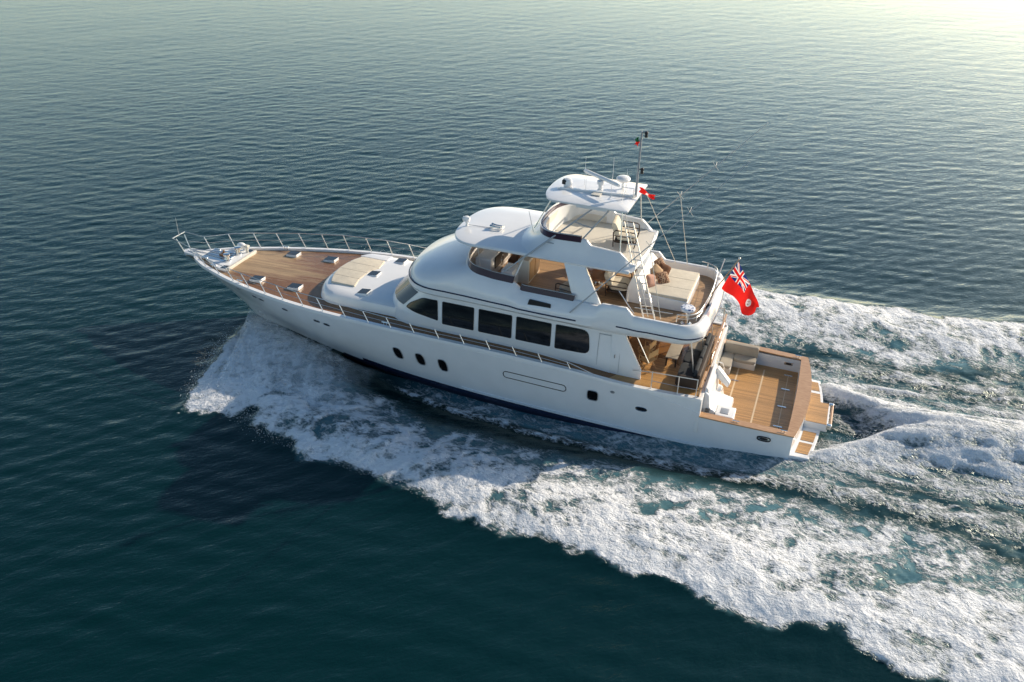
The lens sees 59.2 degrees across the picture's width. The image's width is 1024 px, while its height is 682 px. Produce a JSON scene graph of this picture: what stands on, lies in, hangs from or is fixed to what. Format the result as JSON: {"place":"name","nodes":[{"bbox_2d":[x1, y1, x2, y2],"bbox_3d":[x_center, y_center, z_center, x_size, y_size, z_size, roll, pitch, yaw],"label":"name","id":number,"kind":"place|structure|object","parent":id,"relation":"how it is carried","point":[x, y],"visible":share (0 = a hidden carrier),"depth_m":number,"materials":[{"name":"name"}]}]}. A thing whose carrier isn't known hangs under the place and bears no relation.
{"place":"outdoors","nodes":[
{"label":"outdoors","id":0,"kind":"place"},
{"bbox_2d":[0,0,1023,681],"bbox_3d":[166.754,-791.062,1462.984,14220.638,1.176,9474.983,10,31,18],"label":"sea","id":1,"kind":"structure","parent":0,"point":[152,528],"depth_m":49.41,"materials":[{"name":"liquid"}]},
{"bbox_2d":[241,321,327,392],"bbox_3d":[-7.020,-0.901,39.682,10.094,1.182,16.324,10,31,18],"label":"bow spray","id":2,"kind":"object","parent":1,"relation":"on","point":[247,341],"visible":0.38,"depth_m":36.87,"materials":[{"name":"white liquid"}]},
{"bbox_2d":[172,124,833,459],"bbox_3d":[-1.551,-3.395,35.930,29.100,12.156,6.540,12,31,17],"label":"motor yacht","id":3,"kind":"object","parent":1,"relation":"on","point":[466,309],"visible":0.94,"depth_m":33.95,"materials":[{"name":"white"}]},
{"bbox_2d":[331,257,384,286],"bbox_3d":[-6.631,-2.969,38.336,1.536,0.109,2.680,12,31,17],"label":"sun pad","id":4,"kind":"object","parent":3,"relation":"on","point":[352,273],"visible":1,"depth_m":38.29,"materials":[{"name":"beige fabric"}]},
{"bbox_2d":[508,254,520,263],"bbox_3d":[0.163,-3.297,35.367,0.460,0.960,0.900,12,31,17],"label":"helm seat","id":5,"kind":"object","parent":3,"relation":"on","point":[513,258],"visible":0.38,"depth_m":35.07,"materials":[{"name":"black leather"}]},
{"bbox_2d":[555,280,570,293],"bbox_3d":[2.258,-2.059,33.362,0.952,0.885,1.044,20,34,29],"label":"armchair","id":6,"kind":"object","parent":3,"relation":"on","point":[564,287],"visible":0.17,"depth_m":33.17,"materials":[{"name":"brown wicker"}]},
{"bbox_2d":[587,268,605,291],"bbox_3d":[3.188,-2.344,34.164,1.000,0.665,1.400,12,31,17],"label":"dining table","id":7,"kind":"object","parent":3,"relation":"on","point":[597,276],"visible":0.42,"depth_m":33.82,"materials":[{"name":"brown wood"}]},
{"bbox_2d":[604,271,631,298],"bbox_3d":[3.982,-2.256,33.802,0.952,0.884,1.044,9,30,12],"label":"armchair","id":8,"kind":"object","parent":3,"relation":"on","point":[616,284],"visible":0.81,"depth_m":33.52,"materials":[{"name":"beige fabric"}]},
{"bbox_2d":[612,215,639,248],"bbox_3d":[4.169,-4.017,33.044,0.952,0.885,1.044,8,30,11],"label":"armchair","id":9,"kind":"object","parent":3,"relation":"on","point":[616,225],"visible":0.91,"depth_m":32.77,"materials":[{"name":"beige fabric"}]},
{"bbox_2d":[639,187,655,199],"bbox_3d":[4.823,-5.272,32.157,0.620,0.390,0.157,12,31,17],"label":"courtesy flag","id":10,"kind":"object","parent":3,"relation":"attached to","point":[643,191],"visible":1,"depth_m":32.18,"materials":[{"name":"red fabric"}]},
{"bbox_2d":[638,340,656,359],"bbox_3d":[5.066,0.329,33.863,0.472,0.854,0.582,20,34,29],"label":"folding chair","id":11,"kind":"object","parent":3,"relation":"on","point":[650,346],"visible":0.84,"depth_m":33.76,"materials":[{"name":"beige fabric"}]},
{"bbox_2d":[639,349,658,373],"bbox_3d":[5.024,0.665,33.273,0.582,0.854,0.472,-24,39,-38],"label":"folding chair","id":12,"kind":"object","parent":3,"relation":"on","point":[651,357],"visible":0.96,"depth_m":33.15,"materials":[{"name":"brown"}]},
{"bbox_2d":[645,268,699,301],"bbox_3d":[6.023,-2.158,33.716,1.560,0.124,2.440,12,31,17],"label":"sun pad","id":13,"kind":"object","parent":3,"relation":"on","point":[680,285],"visible":0.75,"depth_m":33.35,"materials":[{"name":"beige fabric"}]},
{"bbox_2d":[646,274,655,286],"bbox_3d":[5.137,-2.225,33.303,0.479,0.500,0.180,-1,-4,-36],"label":"throw pillow","id":14,"kind":"object","parent":13,"relation":"on","point":[650,280],"visible":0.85,"depth_m":33.20,"materials":[{"name":"pink fabric"}]},
{"bbox_2d":[651,264,662,277],"bbox_3d":[5.465,-2.625,33.942,0.479,0.500,0.180,-56,19,-24],"label":"throw pillow","id":15,"kind":"object","parent":13,"relation":"on","point":[657,268],"visible":0.79,"depth_m":33.85,"materials":[{"name":"beige fabric"}]},
{"bbox_2d":[654,257,664,264],"bbox_3d":[5.660,-2.916,34.503,0.479,0.500,0.180,-31,8,-22],"label":"throw pillow","id":16,"kind":"object","parent":13,"relation":"on","point":[658,261],"visible":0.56,"depth_m":34.42,"materials":[{"name":"brown fabric"}]},
{"bbox_2d":[656,271,669,283],"bbox_3d":[5.631,-2.351,33.632,0.479,0.500,0.180,-12,-14,-15],"label":"throw pillow","id":17,"kind":"object","parent":13,"relation":"on","point":[662,277],"visible":1,"depth_m":33.56,"materials":[{"name":"brown fabric"}]},
{"bbox_2d":[659,263,670,274],"bbox_3d":[5.780,-2.712,34.272,0.479,0.180,0.500,25,71,3],"label":"throw pillow","id":18,"kind":"object","parent":13,"relation":"on","point":[665,267],"visible":0.66,"depth_m":34.22,"materials":[{"name":"brown fabric"}]},
{"bbox_2d":[665,344,682,367],"bbox_3d":[6.145,0.502,34.107,0.450,0.395,1.300,12,31,17],"label":"folding chair","id":19,"kind":"object","parent":3,"relation":"on","point":[674,351],"visible":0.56,"depth_m":33.84,"materials":[{"name":"beige fabric"}]},
{"bbox_2d":[680,304,695,324],"bbox_3d":[6.177,-0.906,31.779,0.520,0.700,0.520,12,31,17],"label":"stool","id":20,"kind":"object","parent":3,"relation":"on","point":[687,309],"visible":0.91,"depth_m":31.64,"materials":[{"name":"silver metal"}]},
{"bbox_2d":[675,333,714,388],"bbox_3d":[6.840,0.618,33.505,0.850,0.680,3.340,12,31,17],"label":"wicker sofa","id":21,"kind":"object","parent":3,"relation":"on","point":[701,356],"visible":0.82,"depth_m":32.97,"materials":[{"name":"brown wicker"}]},
{"bbox_2d":[705,257,758,315],"bbox_3d":[8.020,-1.960,32.545,1.947,2.295,0.320,7,30,13],"label":"red ensign","id":22,"kind":"object","parent":3,"relation":"attached to","point":[737,286],"visible":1,"depth_m":32.59,"materials":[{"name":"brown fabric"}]},
{"bbox_2d":[719,340,759,374],"bbox_3d":[9.082,0.743,36.081,1.360,0.808,1.420,12,31,17],"label":"corner sofa","id":23,"kind":"object","parent":3,"relation":"on","point":[740,355],"visible":0.95,"depth_m":36.22,"materials":[{"name":"beige fabric"}]},
{"bbox_2d":[184,287,1023,681],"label":"wake foam","id":24,"kind":"object","parent":1,"relation":"on","point":[916,601],"visible":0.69,"depth_m":30.50,"materials":[{"name":"liquid"}]},
{"bbox_2d":[185,250,1023,522],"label":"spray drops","id":25,"kind":"object","parent":24,"relation":"on","point":[496,505],"visible":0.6,"depth_m":32.18,"materials":[{"name":"white liquid"}]}
]}

